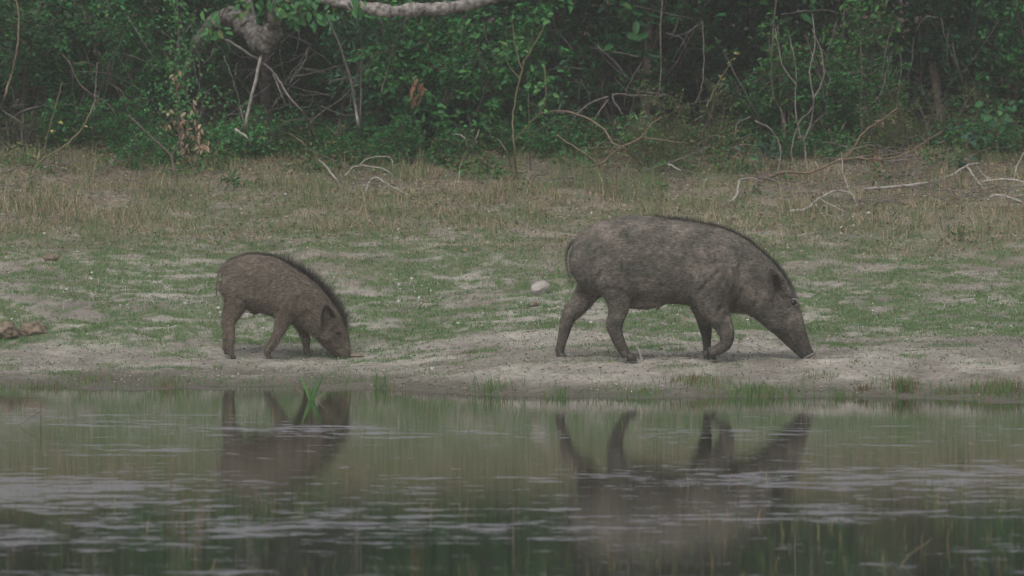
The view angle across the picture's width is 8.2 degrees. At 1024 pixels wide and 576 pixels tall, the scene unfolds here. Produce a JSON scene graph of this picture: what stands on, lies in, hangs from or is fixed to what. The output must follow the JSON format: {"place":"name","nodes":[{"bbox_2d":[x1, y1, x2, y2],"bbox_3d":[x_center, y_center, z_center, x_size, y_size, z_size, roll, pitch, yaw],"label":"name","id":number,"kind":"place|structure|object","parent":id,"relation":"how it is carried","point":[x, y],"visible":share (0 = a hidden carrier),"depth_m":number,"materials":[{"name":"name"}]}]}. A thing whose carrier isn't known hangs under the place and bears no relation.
{"place":"outdoors","nodes":[
{"label":"outdoors","id":0,"kind":"place"},
{"bbox_2d":[0,385,1023,575],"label":"water","id":1,"kind":"structure","parent":0,"point":[236,455],"depth_m":30.35,"materials":[{"name":"grey liquid"}]},
{"bbox_2d":[144,373,190,389],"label":"grass tuft","id":2,"kind":"object","parent":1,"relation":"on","point":[167,385],"visible":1,"depth_m":39.28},
{"bbox_2d":[301,376,325,399],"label":"water plant","id":3,"kind":"object","parent":1,"relation":"in","point":[313,395],"visible":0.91,"depth_m":37.93,"materials":[{"name":"green plant"}]},
{"bbox_2d":[0,0,1023,402],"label":"ground","id":4,"kind":"structure","parent":0,"point":[782,374],"depth_m":42.91,"materials":[{"name":"soil"}]},
{"bbox_2d":[0,321,18,339],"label":"soil clod","id":5,"kind":"object","parent":4,"relation":"on","point":[9,329],"visible":1,"depth_m":42.01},
{"bbox_2d":[0,0,19,107],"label":"vine","id":6,"kind":"object","parent":4,"relation":"on","point":[9,81],"visible":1,"depth_m":47.98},
{"bbox_2d":[6,112,32,153],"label":"stalk clump","id":7,"kind":"object","parent":4,"relation":"on","point":[21,133],"visible":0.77,"depth_m":48.39,"materials":[{"name":"green plant"}]},
{"bbox_2d":[0,104,43,139],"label":"dry branch","id":8,"kind":"object","parent":4,"relation":"on","point":[13,117],"visible":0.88,"depth_m":48.31,"materials":[{"name":"brown plant"}]},
{"bbox_2d":[0,0,58,111],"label":"dense shrub","id":9,"kind":"object","parent":4,"relation":"on","point":[4,21],"visible":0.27,"depth_m":49.95,"materials":[{"name":"green plant"}]},
{"bbox_2d":[19,320,46,335],"bbox_3d":[-2.843,0.252,42.161,0.172,0.122,0.183,-1,2,-16],"label":"soil clod","id":10,"kind":"object","parent":4,"relation":"on","point":[32,328],"visible":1,"depth_m":42.12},
{"bbox_2d":[0,106,69,153],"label":"twiggy shrub","id":11,"kind":"object","parent":4,"relation":"on","point":[5,133],"visible":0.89,"depth_m":48.60,"materials":[{"name":"green plant"}]},
{"bbox_2d":[0,0,116,148],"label":"dense shrub","id":12,"kind":"object","parent":4,"relation":"on","point":[39,77],"visible":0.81,"depth_m":49.10,"materials":[{"name":"green plant"}]},
{"bbox_2d":[25,103,93,191],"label":"leaning stem","id":13,"kind":"object","parent":4,"relation":"on","point":[52,153],"visible":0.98,"depth_m":47.76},
{"bbox_2d":[20,85,99,152],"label":"dense shrub","id":14,"kind":"object","parent":4,"relation":"on","point":[51,142],"visible":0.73,"depth_m":48.83,"materials":[{"name":"green plant"}]},
{"bbox_2d":[33,84,86,155],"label":"leaning stem","id":15,"kind":"object","parent":4,"relation":"on","point":[58,126],"visible":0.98,"depth_m":48.11,"materials":[{"name":"brown bark"}]},
{"bbox_2d":[62,368,119,385],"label":"grass tuft","id":16,"kind":"object","parent":4,"relation":"on","point":[91,380],"visible":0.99,"depth_m":39.70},
{"bbox_2d":[0,0,184,142],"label":"dense shrub","id":17,"kind":"object","parent":4,"relation":"on","point":[51,18],"visible":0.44,"depth_m":49.67,"materials":[{"name":"green plant"}]},
{"bbox_2d":[61,52,128,129],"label":"dry branch","id":18,"kind":"object","parent":4,"relation":"on","point":[62,54],"visible":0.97,"depth_m":48.58,"materials":[{"name":"brown plant"}]},
{"bbox_2d":[82,79,175,159],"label":"dense shrub","id":19,"kind":"object","parent":4,"relation":"on","point":[123,128],"visible":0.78,"depth_m":48.52,"materials":[{"name":"green plant"}]},
{"bbox_2d":[107,124,180,171],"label":"shrub","id":20,"kind":"object","parent":4,"relation":"on","point":[164,157],"visible":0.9,"depth_m":47.99,"materials":[{"name":"green plant"}]},
{"bbox_2d":[34,0,263,141],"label":"dense shrub","id":21,"kind":"object","parent":4,"relation":"on","point":[104,60],"visible":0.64,"depth_m":49.55,"materials":[{"name":"green plant"}]},
{"bbox_2d":[127,115,182,190],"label":"forked stem","id":22,"kind":"object","parent":4,"relation":"on","point":[164,148],"visible":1,"depth_m":47.15,"materials":[{"name":"brown plant"}]},
{"bbox_2d":[139,0,243,161],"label":"creeper stem","id":23,"kind":"object","parent":4,"relation":"on","point":[202,147],"visible":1,"depth_m":48.27,"materials":[{"name":"green plant"}]},
{"bbox_2d":[100,0,319,120],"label":"dense shrub","id":24,"kind":"object","parent":4,"relation":"on","point":[241,42],"visible":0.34,"depth_m":51.57,"materials":[{"name":"green plant"}]},
{"bbox_2d":[210,166,239,191],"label":"seedling","id":25,"kind":"object","parent":4,"relation":"on","point":[229,177],"visible":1,"depth_m":47.03,"materials":[{"name":"green plant"}]},
{"bbox_2d":[176,101,282,159],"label":"shrub","id":26,"kind":"object","parent":4,"relation":"on","point":[254,132],"visible":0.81,"depth_m":48.55,"materials":[{"name":"green plant"}]},
{"bbox_2d":[224,56,246,142],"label":"bare stem","id":27,"kind":"object","parent":4,"relation":"on","point":[237,96],"visible":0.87,"depth_m":48.44,"materials":[{"name":"brown plant"}]},
{"bbox_2d":[245,55,262,145],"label":"bare stem","id":28,"kind":"object","parent":4,"relation":"on","point":[253,90],"visible":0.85,"depth_m":48.49,"materials":[{"name":"grey wood"}]},
{"bbox_2d":[225,39,333,146],"bbox_3d":[-1.416,-1.306,48.787,0.639,0.809,0.924,2,3,44],"label":"bare stem","id":29,"kind":"object","parent":4,"relation":"on","point":[274,74],"visible":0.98,"depth_m":48.49,"materials":[{"name":"grey plant"}]},
{"bbox_2d":[216,249,355,358],"bbox_3d":[-1.299,0.101,41.222,0.844,0.695,0.346,0,2,0],"label":"wild boar","id":30,"kind":"object","parent":4,"relation":"on","point":[284,293],"visible":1,"depth_m":41.14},
{"bbox_2d":[234,103,352,154],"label":"shrub","id":31,"kind":"object","parent":4,"relation":"on","point":[325,130],"visible":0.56,"depth_m":49.26,"materials":[{"name":"green plant"}]},
{"bbox_2d":[192,0,403,131],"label":"forest tree","id":32,"kind":"object","parent":4,"relation":"on","point":[265,100],"visible":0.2,"depth_m":50.76,"materials":[{"name":"brown plant"}]},
{"bbox_2d":[227,0,404,116],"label":"dense shrub","id":33,"kind":"object","parent":4,"relation":"on","point":[315,79],"visible":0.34,"depth_m":51.64,"materials":[{"name":"green plant"}]},
{"bbox_2d":[167,0,502,132],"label":"gnarled tree","id":34,"kind":"object","parent":4,"relation":"on","point":[266,38],"visible":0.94,"depth_m":48.27,"materials":[{"name":"grey plant"}]},
{"bbox_2d":[409,71,426,108],"bbox_3d":[-0.636,-1.340,48.190,0.130,0.264,0.188,0,2,0],"label":"dead leaf spray","id":35,"kind":"object","parent":34,"relation":"hanging from","point":[418,87],"visible":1,"depth_m":48.17,"materials":[{"name":"brown plant"}]},
{"bbox_2d":[326,14,361,141],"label":"bare stem","id":36,"kind":"object","parent":4,"relation":"on","point":[353,96],"visible":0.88,"depth_m":48.23,"materials":[{"name":"grey wood"}]},
{"bbox_2d":[316,135,394,164],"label":"shrub","id":37,"kind":"object","parent":4,"relation":"on","point":[365,144],"visible":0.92,"depth_m":48.35,"materials":[{"name":"green plant"}]},
{"bbox_2d":[357,15,362,139],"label":"bare stem","id":38,"kind":"object","parent":4,"relation":"on","point":[360,78],"visible":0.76,"depth_m":48.45,"materials":[{"name":"brown plant"}]},
{"bbox_2d":[344,156,396,181],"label":"fallen branch","id":39,"kind":"object","parent":4,"relation":"on","point":[360,165],"visible":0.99,"depth_m":47.65,"materials":[{"name":"grey wood"}]},
{"bbox_2d":[368,369,394,388],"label":"grass tuft","id":40,"kind":"object","parent":4,"relation":"on","point":[384,384],"visible":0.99,"depth_m":39.25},
{"bbox_2d":[377,16,410,127],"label":"bare stem","id":41,"kind":"object","parent":4,"relation":"on","point":[389,63],"visible":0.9,"depth_m":48.37,"materials":[{"name":"brown plant"}]},
{"bbox_2d":[320,0,478,145],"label":"broadleaf shrub","id":42,"kind":"object","parent":4,"relation":"on","point":[353,40],"visible":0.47,"depth_m":49.26,"materials":[{"name":"green plant"}]},
{"bbox_2d":[372,112,473,165],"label":"shrub","id":43,"kind":"object","parent":4,"relation":"on","point":[409,145],"visible":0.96,"depth_m":48.30,"materials":[{"name":"green plant"}]},
{"bbox_2d":[346,0,522,151],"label":"broadleaf shrub","id":44,"kind":"object","parent":4,"relation":"on","point":[435,105],"visible":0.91,"depth_m":48.79,"materials":[{"name":"green plant"}]},
{"bbox_2d":[266,49,387,145],"bbox_3d":[-1.264,-1.301,48.636,0.832,0.661,0.120,0,2,0],"label":"bare stem","id":45,"kind":"object","parent":44,"relation":"attached to","point":[310,123],"visible":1,"depth_m":48.68,"materials":[{"name":"brown plant"}]},
{"bbox_2d":[468,371,512,394],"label":"grass tuft","id":46,"kind":"object","parent":4,"relation":"on","point":[490,389],"visible":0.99,"depth_m":38.58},
{"bbox_2d":[413,0,578,146],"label":"broadleaf shrub","id":47,"kind":"object","parent":4,"relation":"on","point":[520,34],"visible":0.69,"depth_m":49.22,"materials":[{"name":"green plant"}]},
{"bbox_2d":[0,189,1023,387],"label":"grass","id":48,"kind":"structure","parent":4,"relation":"on","point":[735,326],"depth_m":43.34,"materials":[{"name":"plant"}]},
{"bbox_2d":[0,110,1023,189],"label":"ground cover","id":49,"kind":"object","parent":4,"relation":"on","point":[481,147],"visible":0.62,"depth_m":48.34,"materials":[{"name":"green plant"}]},
{"bbox_2d":[0,6,1023,210],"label":"twig tangle","id":50,"kind":"object","parent":4,"relation":"on","point":[829,183],"visible":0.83,"depth_m":48.36,"materials":[{"name":"brown plant"}]},
{"bbox_2d":[0,351,1023,410],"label":"shore grass","id":51,"kind":"structure","parent":4,"relation":"on","point":[596,385],"depth_m":38.67,"materials":[{"name":"plant"}]},
{"bbox_2d":[0,203,1023,394],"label":"debris","id":52,"kind":"object","parent":4,"relation":"on","point":[506,363],"visible":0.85,"depth_m":41.77,"materials":[{"name":"brown plant"}]},
{"bbox_2d":[1,0,1023,112],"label":"undergrowth","id":53,"kind":"object","parent":4,"relation":"on","point":[889,4],"visible":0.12,"depth_m":53.16,"materials":[{"name":"green plant"}]},
{"bbox_2d":[28,0,1023,88],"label":"forest","id":54,"kind":"object","parent":4,"relation":"on","point":[576,3],"visible":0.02,"depth_m":56.65,"materials":[{"name":"green plant"}]},
{"bbox_2d":[492,12,559,179],"bbox_3d":[0.133,-1.265,47.453,0.491,1.152,0.294,1,2,36],"label":"sapling","id":55,"kind":"object","parent":4,"relation":"on","point":[540,84],"visible":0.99,"depth_m":47.46,"materials":[{"name":"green plant"}]},
{"bbox_2d":[530,280,549,294],"bbox_3d":[0.172,0.005,43.232,0.125,0.097,0.090,-29,-2,8],"label":"stone","id":56,"kind":"object","parent":4,"relation":"on","point":[539,287],"visible":1,"depth_m":43.20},
{"bbox_2d":[489,113,595,158],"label":"shrub","id":57,"kind":"object","parent":4,"relation":"on","point":[541,148],"visible":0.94,"depth_m":48.50,"materials":[{"name":"green plant"}]},
{"bbox_2d":[481,0,675,122],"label":"broadleaf shrub","id":58,"kind":"object","parent":4,"relation":"on","point":[552,55],"visible":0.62,"depth_m":51.32,"materials":[{"name":"green plant"}]},
{"bbox_2d":[555,0,606,113],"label":"forest tree","id":59,"kind":"object","parent":4,"relation":"on","point":[558,12],"visible":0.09,"depth_m":52.13,"materials":[{"name":"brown plant"}]},
{"bbox_2d":[556,135,618,162],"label":"dry branch","id":60,"kind":"object","parent":4,"relation":"on","point":[584,147],"visible":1,"depth_m":47.74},
{"bbox_2d":[540,110,642,165],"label":"dry branch","id":61,"kind":"object","parent":4,"relation":"on","point":[606,132],"visible":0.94,"depth_m":47.85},
{"bbox_2d":[541,103,647,152],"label":"shrub","id":62,"kind":"object","parent":4,"relation":"on","point":[594,133],"visible":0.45,"depth_m":49.02,"materials":[{"name":"green plant"}]},
{"bbox_2d":[569,93,661,127],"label":"dry branch","id":63,"kind":"object","parent":62,"relation":"on","point":[607,101],"visible":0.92,"depth_m":48.87,"materials":[{"name":"brown plant"}]},
{"bbox_2d":[563,116,687,189],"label":"dry branch","id":64,"kind":"object","parent":4,"relation":"on","point":[611,154],"visible":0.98,"depth_m":47.59,"materials":[{"name":"wood"}]},
{"bbox_2d":[512,0,744,123],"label":"dense shrub","id":65,"kind":"object","parent":4,"relation":"on","point":[615,86],"visible":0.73,"depth_m":51.09,"materials":[{"name":"green plant"}]},
{"bbox_2d":[617,111,659,165],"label":"seedling","id":66,"kind":"object","parent":4,"relation":"on","point":[630,117],"visible":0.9,"depth_m":48.14,"materials":[{"name":"green plant"}]},
{"bbox_2d":[613,382,671,398],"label":"grass tuft","id":67,"kind":"object","parent":4,"relation":"on","point":[642,391],"visible":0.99,"depth_m":38.27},
{"bbox_2d":[621,113,688,172],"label":"twiggy shrub","id":68,"kind":"object","parent":4,"relation":"on","point":[641,141],"visible":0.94,"depth_m":48.06,"materials":[{"name":"green plant"}]},
{"bbox_2d":[656,0,662,128],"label":"bare stem","id":69,"kind":"object","parent":4,"relation":"on","point":[660,56],"visible":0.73,"depth_m":48.97,"materials":[{"name":"brown plant"}]},
{"bbox_2d":[555,212,815,360],"bbox_3d":[0.966,-0.008,39.608,1.455,0.847,0.452,0,2,0],"label":"wild boar","id":70,"kind":"object","parent":4,"relation":"on","point":[711,275],"visible":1,"depth_m":39.48,"materials":[{"name":"fur"},{"name":"hide"}]},
{"bbox_2d":[628,69,743,157],"bbox_3d":[1.213,-1.119,48.614,0.813,0.765,0.828,0,2,-5],"label":"twiggy shrub","id":71,"kind":"object","parent":4,"relation":"on","point":[709,112],"visible":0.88,"depth_m":48.66,"materials":[{"name":"green plant"}]},
{"bbox_2d":[544,0,842,128],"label":"forest tree","id":72,"kind":"object","parent":4,"relation":"on","point":[633,36],"visible":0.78,"depth_m":50.38,"materials":[{"name":"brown plant"}]},
{"bbox_2d":[654,364,742,388],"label":"grass tuft","id":73,"kind":"object","parent":4,"relation":"on","point":[702,379],"visible":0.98,"depth_m":38.82,"materials":[{"name":"plant"}]},
{"bbox_2d":[596,0,823,107],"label":"forest tree","id":74,"kind":"object","parent":4,"relation":"on","point":[791,6],"visible":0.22,"depth_m":52.85,"materials":[{"name":"green plant"}]},
{"bbox_2d":[635,0,808,121],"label":"broadleaf shrub","id":75,"kind":"object","parent":4,"relation":"on","point":[692,63],"visible":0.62,"depth_m":51.28,"materials":[{"name":"green plant"}]},
{"bbox_2d":[706,51,738,106],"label":"bare stem","id":76,"kind":"object","parent":4,"relation":"on","point":[735,52],"visible":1,"depth_m":48.48,"materials":[{"name":"brown plant"}]},
{"bbox_2d":[724,116,756,161],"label":"dry branch","id":77,"kind":"object","parent":4,"relation":"on","point":[732,147],"visible":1,"depth_m":47.99,"materials":[{"name":"brown plant"}]},
{"bbox_2d":[719,178,764,206],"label":"fallen branch","id":78,"kind":"object","parent":4,"relation":"on","point":[737,190],"visible":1,"depth_m":46.84,"materials":[{"name":"grey wood"}]},
{"bbox_2d":[708,377,805,399],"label":"grass tuft","id":79,"kind":"object","parent":4,"relation":"on","point":[754,390],"visible":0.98,"depth_m":38.34,"materials":[{"name":"plant"}]},
{"bbox_2d":[728,133,795,169],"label":"seedling","id":80,"kind":"object","parent":4,"relation":"on","point":[764,148],"visible":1,"depth_m":48.16,"materials":[{"name":"green plant"}]},
{"bbox_2d":[653,0,875,119],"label":"dense shrub","id":81,"kind":"object","parent":4,"relation":"on","point":[752,63],"visible":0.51,"depth_m":51.24,"materials":[{"name":"green plant"}]},
{"bbox_2d":[721,62,830,146],"bbox_3d":[1.769,-1.240,49.299,0.676,0.659,0.742,-1,2,-36],"label":"broadleaf shrub","id":82,"kind":"object","parent":4,"relation":"on","point":[770,120],"visible":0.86,"depth_m":49.20,"materials":[{"name":"green plant"}]},
{"bbox_2d":[771,0,787,157],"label":"bare stem","id":83,"kind":"object","parent":4,"relation":"on","point":[771,64],"visible":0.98,"depth_m":48.97,"materials":[{"name":"brown plant"}]},
{"bbox_2d":[744,7,820,146],"bbox_3d":[1.863,-1.412,49.209,0.524,1.060,0.760,0,2,-5],"label":"thin stemmed shrub","id":84,"kind":"object","parent":4,"relation":"on","point":[779,69],"visible":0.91,"depth_m":49.10,"materials":[{"name":"green plant"}]},
{"bbox_2d":[775,14,824,171],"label":"bare stem","id":85,"kind":"object","parent":4,"relation":"on","point":[812,109],"visible":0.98,"depth_m":48.24,"materials":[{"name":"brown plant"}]},
{"bbox_2d":[769,118,846,162],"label":"shrub","id":86,"kind":"object","parent":4,"relation":"on","point":[811,140],"visible":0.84,"depth_m":48.53,"materials":[{"name":"green plant"}]},
{"bbox_2d":[772,366,852,380],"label":"grass tuft","id":87,"kind":"object","parent":4,"relation":"on","point":[818,374],"visible":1,"depth_m":39.04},
{"bbox_2d":[787,155,857,215],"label":"fallen branch","id":88,"kind":"object","parent":4,"relation":"on","point":[825,195],"visible":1,"depth_m":46.60,"materials":[{"name":"grey wood"}]},
{"bbox_2d":[698,0,947,125],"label":"forest tree","id":89,"kind":"object","parent":4,"relation":"on","point":[934,74],"visible":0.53,"depth_m":50.92,"materials":[{"name":"brown plant"}]},
{"bbox_2d":[791,0,909,132],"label":"thin stemmed shrub","id":90,"kind":"object","parent":4,"relation":"on","point":[839,50],"visible":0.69,"depth_m":49.80,"materials":[{"name":"green plant"}]},
{"bbox_2d":[760,108,941,182],"bbox_3d":[2.263,-0.955,47.566,1.231,0.504,0.249,0,2,3],"label":"fallen branch","id":91,"kind":"object","parent":4,"relation":"on","point":[849,152],"visible":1,"depth_m":47.49,"materials":[{"name":"wood"}]},
{"bbox_2d":[779,24,923,149],"bbox_3d":[2.257,-1.351,49.278,1.105,0.957,0.956,-1,2,-34],"label":"dense shrub","id":92,"kind":"object","parent":4,"relation":"on","point":[840,95],"visible":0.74,"depth_m":49.26,"materials":[{"name":"green plant"}]},
{"bbox_2d":[854,93,922,157],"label":"twiggy shrub","id":93,"kind":"object","parent":4,"relation":"on","point":[894,141],"visible":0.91,"depth_m":48.45,"materials":[{"name":"green plant"}]},
{"bbox_2d":[884,373,922,395],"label":"grass tuft","id":94,"kind":"object","parent":4,"relation":"on","point":[903,384],"visible":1,"depth_m":38.39,"materials":[{"name":"plant"}]},
{"bbox_2d":[863,163,983,190],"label":"fallen branch","id":95,"kind":"object","parent":4,"relation":"on","point":[898,186],"visible":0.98,"depth_m":47.23,"materials":[{"name":"grey wood"}]},
{"bbox_2d":[845,0,1008,123],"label":"broadleaf shrub","id":96,"kind":"object","parent":4,"relation":"on","point":[964,35],"visible":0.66,"depth_m":50.95,"materials":[{"name":"green plant"}]},
{"bbox_2d":[865,71,1021,155],"bbox_3d":[2.936,-1.146,49.069,0.880,0.720,0.864,-1,2,-35],"label":"twiggy shrub","id":97,"kind":"object","parent":4,"relation":"on","point":[929,125],"visible":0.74,"depth_m":48.97,"materials":[{"name":"green plant"}]},
{"bbox_2d":[930,383,968,395],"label":"grass tuft","id":98,"kind":"object","parent":4,"relation":"on","point":[949,391],"visible":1,"depth_m":38.29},
{"bbox_2d":[890,0,1023,125],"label":"dense shrub","id":99,"kind":"object","parent":4,"relation":"on","point":[1000,90],"visible":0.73,"depth_m":50.82,"materials":[{"name":"green plant"}]},
{"bbox_2d":[951,225,979,242],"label":"seedling","id":100,"kind":"object","parent":4,"relation":"on","point":[961,233],"visible":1,"depth_m":45.14,"materials":[{"name":"green plant"}]},
{"bbox_2d":[945,122,993,156],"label":"seedling","id":101,"kind":"object","parent":4,"relation":"on","point":[971,138],"visible":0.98,"depth_m":48.30,"materials":[{"name":"green plant"}]},
{"bbox_2d":[918,100,1023,154],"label":"shrub","id":102,"kind":"object","parent":4,"relation":"on","point":[975,128],"visible":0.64,"depth_m":48.78,"materials":[{"name":"green plant"}]},
{"bbox_2d":[967,0,995,111],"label":"forest tree","id":103,"kind":"object","parent":4,"relation":"on","point":[987,36],"visible":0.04,"depth_m":52.32,"materials":[{"name":"green plant"}]},
{"bbox_2d":[954,372,1023,396],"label":"grass tuft","id":104,"kind":"object","parent":4,"relation":"on","point":[995,386],"visible":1,"depth_m":38.26,"materials":[{"name":"plant"}]},
{"bbox_2d":[972,0,1023,137],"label":"dense shrub","id":105,"kind":"object","parent":4,"relation":"on","point":[1010,59],"visible":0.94,"depth_m":49.30,"materials":[{"name":"green plant"}]},
{"bbox_2d":[975,97,1023,160],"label":"seedling","id":106,"kind":"object","parent":4,"relation":"on","point":[1005,118],"visible":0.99,"depth_m":48.32,"materials":[{"name":"green plant"}]},
{"bbox_2d":[0,137,1023,303],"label":"dry grass","id":107,"kind":"structure","parent":0,"point":[53,200],"depth_m":46.59,"materials":[{"name":"plant"}]},
{"bbox_2d":[0,383,1023,575],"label":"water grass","id":108,"kind":"structure","parent":0,"point":[515,509],"depth_m":28.08,"materials":[{"name":"plant"}]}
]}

